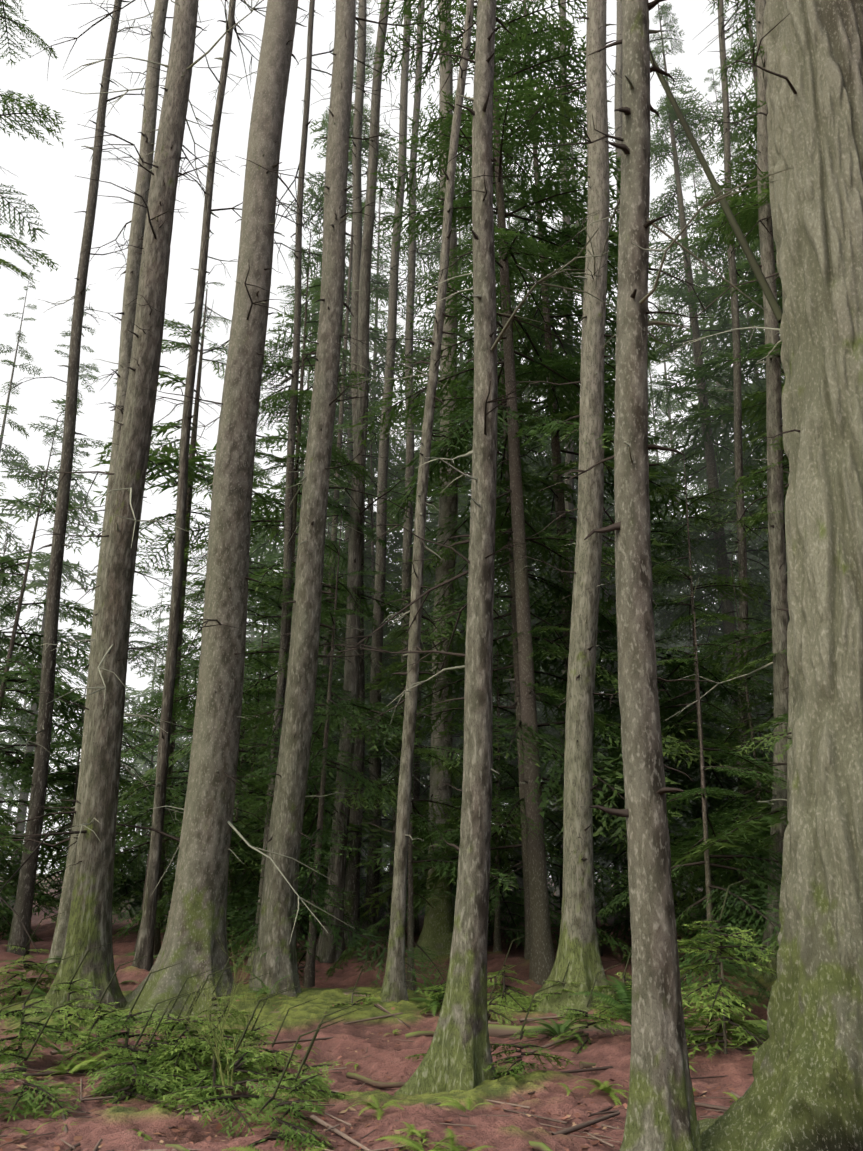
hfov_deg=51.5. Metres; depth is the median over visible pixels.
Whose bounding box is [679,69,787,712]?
conifer
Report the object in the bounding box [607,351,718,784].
conifer
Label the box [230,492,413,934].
conifer tree
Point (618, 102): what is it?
trunk
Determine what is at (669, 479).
conifer
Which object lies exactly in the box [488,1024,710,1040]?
fallen log
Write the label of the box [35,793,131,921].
hemlock
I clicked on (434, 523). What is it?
conifer
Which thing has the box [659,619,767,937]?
hemlock
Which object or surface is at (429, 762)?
hemlock
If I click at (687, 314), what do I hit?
conifer
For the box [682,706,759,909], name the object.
hemlock
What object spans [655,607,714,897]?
hemlock
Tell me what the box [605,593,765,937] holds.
hemlock
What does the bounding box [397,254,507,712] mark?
conifer
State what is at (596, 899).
hemlock
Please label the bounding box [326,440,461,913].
hemlock
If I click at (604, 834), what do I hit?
hemlock
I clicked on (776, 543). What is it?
trunk
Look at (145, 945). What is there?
trunk
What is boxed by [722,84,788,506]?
conifer
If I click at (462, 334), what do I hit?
conifer
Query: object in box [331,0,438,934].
trunk
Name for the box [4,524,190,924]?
conifer tree
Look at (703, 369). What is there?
conifer
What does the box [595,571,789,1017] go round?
hemlock
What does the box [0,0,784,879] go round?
sky
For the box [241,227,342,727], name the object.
conifer
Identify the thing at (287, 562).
trunk
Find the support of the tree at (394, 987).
on the ground
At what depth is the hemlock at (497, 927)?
19.60 m
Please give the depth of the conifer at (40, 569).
46.86 m
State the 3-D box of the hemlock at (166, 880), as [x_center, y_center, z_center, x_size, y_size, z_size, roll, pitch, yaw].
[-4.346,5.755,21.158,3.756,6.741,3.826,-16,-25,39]
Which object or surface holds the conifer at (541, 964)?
on the ground
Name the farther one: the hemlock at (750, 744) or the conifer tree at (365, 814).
the conifer tree at (365, 814)
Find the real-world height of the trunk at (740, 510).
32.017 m
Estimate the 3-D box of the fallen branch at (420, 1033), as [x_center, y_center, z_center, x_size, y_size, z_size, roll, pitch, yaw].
[0.065,5.697,11.098,0.804,0.105,0.081,6,-20,-17]
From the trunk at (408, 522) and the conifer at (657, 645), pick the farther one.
the conifer at (657, 645)
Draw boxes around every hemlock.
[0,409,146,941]
[0,507,38,904]
[0,526,44,927]
[0,578,27,755]
[0,622,21,828]
[0,739,21,853]
[0,829,32,917]
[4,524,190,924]
[5,686,141,933]
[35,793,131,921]
[58,512,261,934]
[63,492,308,928]
[112,208,429,968]
[112,608,239,923]
[112,632,189,920]
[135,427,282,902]
[162,560,330,935]
[162,682,313,947]
[169,595,323,929]
[227,475,442,993]
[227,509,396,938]
[228,532,365,904]
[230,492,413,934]
[257,359,495,926]
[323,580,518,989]
[326,390,522,932]
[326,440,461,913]
[355,275,721,958]
[361,534,517,908]
[361,760,426,901]
[366,592,505,891]
[381,484,511,909]
[382,577,608,953]
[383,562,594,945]
[406,660,607,951]
[460,571,610,907]
[501,721,559,881]
[507,479,700,902]
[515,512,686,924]
[535,450,772,942]
[541,502,757,926]
[548,829,610,904]
[550,597,688,873]
[593,421,772,971]
[594,654,696,889]
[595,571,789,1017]
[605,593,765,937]
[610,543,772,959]
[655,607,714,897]
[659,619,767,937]
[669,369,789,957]
[677,631,764,905]
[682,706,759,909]
[686,653,772,942]
[721,518,785,780]
[733,670,791,967]
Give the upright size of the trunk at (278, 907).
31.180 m
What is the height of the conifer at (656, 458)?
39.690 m
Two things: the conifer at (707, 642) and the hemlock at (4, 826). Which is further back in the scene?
the conifer at (707, 642)
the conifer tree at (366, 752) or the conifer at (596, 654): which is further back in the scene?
the conifer at (596, 654)
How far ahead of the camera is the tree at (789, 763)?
15.18 m
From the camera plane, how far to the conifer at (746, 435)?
57.62 m
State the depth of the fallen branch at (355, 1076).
8.92 m
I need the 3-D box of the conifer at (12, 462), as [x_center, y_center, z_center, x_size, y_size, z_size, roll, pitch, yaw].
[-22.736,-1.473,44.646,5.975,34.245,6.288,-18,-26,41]
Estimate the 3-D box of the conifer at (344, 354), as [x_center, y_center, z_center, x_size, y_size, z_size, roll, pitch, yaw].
[-2.937,-4.469,28.954,5.914,30.948,5.947,-1,-19,2]
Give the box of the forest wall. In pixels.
[0,382,772,883]
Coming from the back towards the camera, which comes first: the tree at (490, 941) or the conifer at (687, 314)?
the conifer at (687, 314)
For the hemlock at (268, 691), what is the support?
on the ground
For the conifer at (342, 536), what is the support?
on the ground
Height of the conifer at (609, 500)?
35.141 m
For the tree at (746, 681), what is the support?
on the ground
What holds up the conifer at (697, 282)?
on the ground
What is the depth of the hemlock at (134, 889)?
23.50 m
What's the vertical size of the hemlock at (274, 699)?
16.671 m
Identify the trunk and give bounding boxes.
[0,0,163,955]
[0,0,296,1019]
[2,0,212,972]
[27,0,354,1022]
[125,0,322,970]
[240,0,382,972]
[248,0,451,996]
[260,0,415,962]
[319,0,427,946]
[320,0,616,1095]
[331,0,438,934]
[349,0,492,935]
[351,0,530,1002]
[371,0,522,962]
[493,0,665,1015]
[507,0,606,927]
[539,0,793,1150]
[583,0,682,924]
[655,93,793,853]
[663,0,788,982]
[698,0,772,964]
[698,0,862,1150]
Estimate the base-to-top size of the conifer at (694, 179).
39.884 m
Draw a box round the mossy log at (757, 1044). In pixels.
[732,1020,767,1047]
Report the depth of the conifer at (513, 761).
29.87 m
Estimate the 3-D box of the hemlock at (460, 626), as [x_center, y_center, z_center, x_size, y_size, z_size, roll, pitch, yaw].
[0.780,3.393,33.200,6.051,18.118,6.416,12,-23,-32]
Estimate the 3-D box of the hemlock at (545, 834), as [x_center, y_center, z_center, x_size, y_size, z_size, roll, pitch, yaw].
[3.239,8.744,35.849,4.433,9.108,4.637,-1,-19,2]
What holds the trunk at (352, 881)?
on the ground
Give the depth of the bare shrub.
7.38 m
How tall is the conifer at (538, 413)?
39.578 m
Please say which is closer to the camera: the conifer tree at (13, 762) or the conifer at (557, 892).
the conifer tree at (13, 762)
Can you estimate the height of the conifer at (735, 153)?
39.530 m
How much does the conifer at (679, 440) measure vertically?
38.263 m
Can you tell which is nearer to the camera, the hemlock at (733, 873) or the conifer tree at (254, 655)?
the hemlock at (733, 873)
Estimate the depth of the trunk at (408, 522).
26.57 m
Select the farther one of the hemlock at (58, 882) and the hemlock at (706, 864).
the hemlock at (58, 882)
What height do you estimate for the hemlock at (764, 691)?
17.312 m
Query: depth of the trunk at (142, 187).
18.53 m
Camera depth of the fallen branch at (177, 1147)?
5.85 m
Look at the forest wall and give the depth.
78.79 m
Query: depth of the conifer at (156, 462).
22.09 m
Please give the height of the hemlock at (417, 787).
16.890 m
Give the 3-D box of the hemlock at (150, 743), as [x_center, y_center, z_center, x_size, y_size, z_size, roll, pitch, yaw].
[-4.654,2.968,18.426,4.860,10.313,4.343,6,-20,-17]
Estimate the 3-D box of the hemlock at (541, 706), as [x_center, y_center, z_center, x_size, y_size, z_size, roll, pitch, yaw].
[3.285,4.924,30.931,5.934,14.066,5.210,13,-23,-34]
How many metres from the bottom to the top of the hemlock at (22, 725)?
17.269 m
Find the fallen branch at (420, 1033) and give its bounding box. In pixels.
[405,1031,434,1038]
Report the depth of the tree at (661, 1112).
5.87 m
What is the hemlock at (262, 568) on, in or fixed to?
on the ground
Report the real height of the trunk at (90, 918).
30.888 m
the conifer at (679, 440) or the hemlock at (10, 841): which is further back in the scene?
the conifer at (679, 440)
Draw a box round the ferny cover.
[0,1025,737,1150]
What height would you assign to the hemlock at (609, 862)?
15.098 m
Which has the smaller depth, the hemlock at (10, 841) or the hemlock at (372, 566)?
the hemlock at (10, 841)
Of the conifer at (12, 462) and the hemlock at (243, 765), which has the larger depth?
the conifer at (12, 462)
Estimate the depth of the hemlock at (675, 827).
27.45 m
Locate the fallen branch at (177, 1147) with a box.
[141,1136,186,1150]
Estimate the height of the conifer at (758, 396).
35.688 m
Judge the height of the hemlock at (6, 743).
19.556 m
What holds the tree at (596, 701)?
on the ground
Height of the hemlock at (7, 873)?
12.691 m
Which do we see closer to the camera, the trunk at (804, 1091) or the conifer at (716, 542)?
the trunk at (804, 1091)
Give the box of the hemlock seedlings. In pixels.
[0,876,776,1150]
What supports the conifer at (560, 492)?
on the ground
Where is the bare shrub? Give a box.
[161,931,316,1105]
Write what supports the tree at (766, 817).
on the ground
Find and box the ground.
[0,873,776,1150]
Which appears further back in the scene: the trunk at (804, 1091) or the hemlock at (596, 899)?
the hemlock at (596, 899)
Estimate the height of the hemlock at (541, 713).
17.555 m
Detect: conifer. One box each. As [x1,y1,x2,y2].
[0,0,65,283]
[0,267,42,722]
[0,283,111,902]
[90,263,300,957]
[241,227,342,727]
[245,84,426,935]
[247,0,439,681]
[269,311,382,755]
[318,127,414,900]
[322,23,554,906]
[347,0,656,985]
[387,67,540,787]
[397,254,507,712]
[400,0,717,955]
[423,32,615,917]
[457,123,576,895]
[493,168,604,758]
[494,84,686,870]
[504,347,559,894]
[532,105,689,672]
[540,439,668,897]
[599,411,675,706]
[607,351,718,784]
[647,3,789,923]
[647,299,721,820]
[648,63,773,824]
[648,253,738,723]
[662,0,786,508]
[667,260,772,726]
[670,143,772,791]
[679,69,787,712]
[690,0,787,544]
[691,485,772,739]
[714,114,786,622]
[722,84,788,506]
[728,27,785,551]
[736,310,771,780]
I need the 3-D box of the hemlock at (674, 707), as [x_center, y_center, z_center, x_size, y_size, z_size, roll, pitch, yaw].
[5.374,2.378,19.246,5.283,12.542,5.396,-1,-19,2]
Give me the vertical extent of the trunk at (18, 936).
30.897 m
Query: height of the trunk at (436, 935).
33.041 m
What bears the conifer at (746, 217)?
on the ground
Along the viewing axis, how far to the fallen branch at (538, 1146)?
5.51 m
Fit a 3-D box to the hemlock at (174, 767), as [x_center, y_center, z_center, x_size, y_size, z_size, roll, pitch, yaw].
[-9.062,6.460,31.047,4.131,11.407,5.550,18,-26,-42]
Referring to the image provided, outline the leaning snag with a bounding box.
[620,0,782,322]
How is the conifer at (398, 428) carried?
on the ground
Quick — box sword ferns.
[0,952,767,1043]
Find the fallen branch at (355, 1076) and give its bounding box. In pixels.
[346,1072,404,1087]
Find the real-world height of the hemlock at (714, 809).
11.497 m
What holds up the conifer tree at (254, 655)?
on the ground
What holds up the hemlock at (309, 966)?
on the ground
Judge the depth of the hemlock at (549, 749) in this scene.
18.27 m
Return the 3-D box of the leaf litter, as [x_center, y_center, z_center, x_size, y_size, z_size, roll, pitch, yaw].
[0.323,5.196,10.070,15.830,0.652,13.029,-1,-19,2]
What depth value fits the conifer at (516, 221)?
39.89 m
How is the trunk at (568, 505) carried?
on the ground
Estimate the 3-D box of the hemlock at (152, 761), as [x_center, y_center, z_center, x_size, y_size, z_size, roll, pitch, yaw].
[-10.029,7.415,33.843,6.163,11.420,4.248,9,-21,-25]
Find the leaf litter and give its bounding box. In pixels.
[0,966,754,1150]
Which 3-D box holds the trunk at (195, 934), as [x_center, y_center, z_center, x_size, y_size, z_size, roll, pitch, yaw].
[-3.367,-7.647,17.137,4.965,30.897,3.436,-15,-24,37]
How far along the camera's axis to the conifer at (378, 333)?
34.57 m
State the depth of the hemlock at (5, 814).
18.03 m
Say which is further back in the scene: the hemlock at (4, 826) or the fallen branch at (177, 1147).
the hemlock at (4, 826)
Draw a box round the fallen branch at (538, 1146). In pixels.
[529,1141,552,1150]
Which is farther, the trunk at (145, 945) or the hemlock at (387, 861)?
the hemlock at (387, 861)
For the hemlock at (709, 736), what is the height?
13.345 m
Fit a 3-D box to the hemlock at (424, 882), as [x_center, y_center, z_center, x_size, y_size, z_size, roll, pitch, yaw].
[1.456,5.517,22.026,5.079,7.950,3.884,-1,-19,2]
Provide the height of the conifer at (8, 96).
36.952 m
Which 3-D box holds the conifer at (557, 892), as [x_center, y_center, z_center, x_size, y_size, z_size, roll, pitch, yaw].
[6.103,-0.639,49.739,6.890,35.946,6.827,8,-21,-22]
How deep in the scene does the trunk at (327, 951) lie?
20.90 m

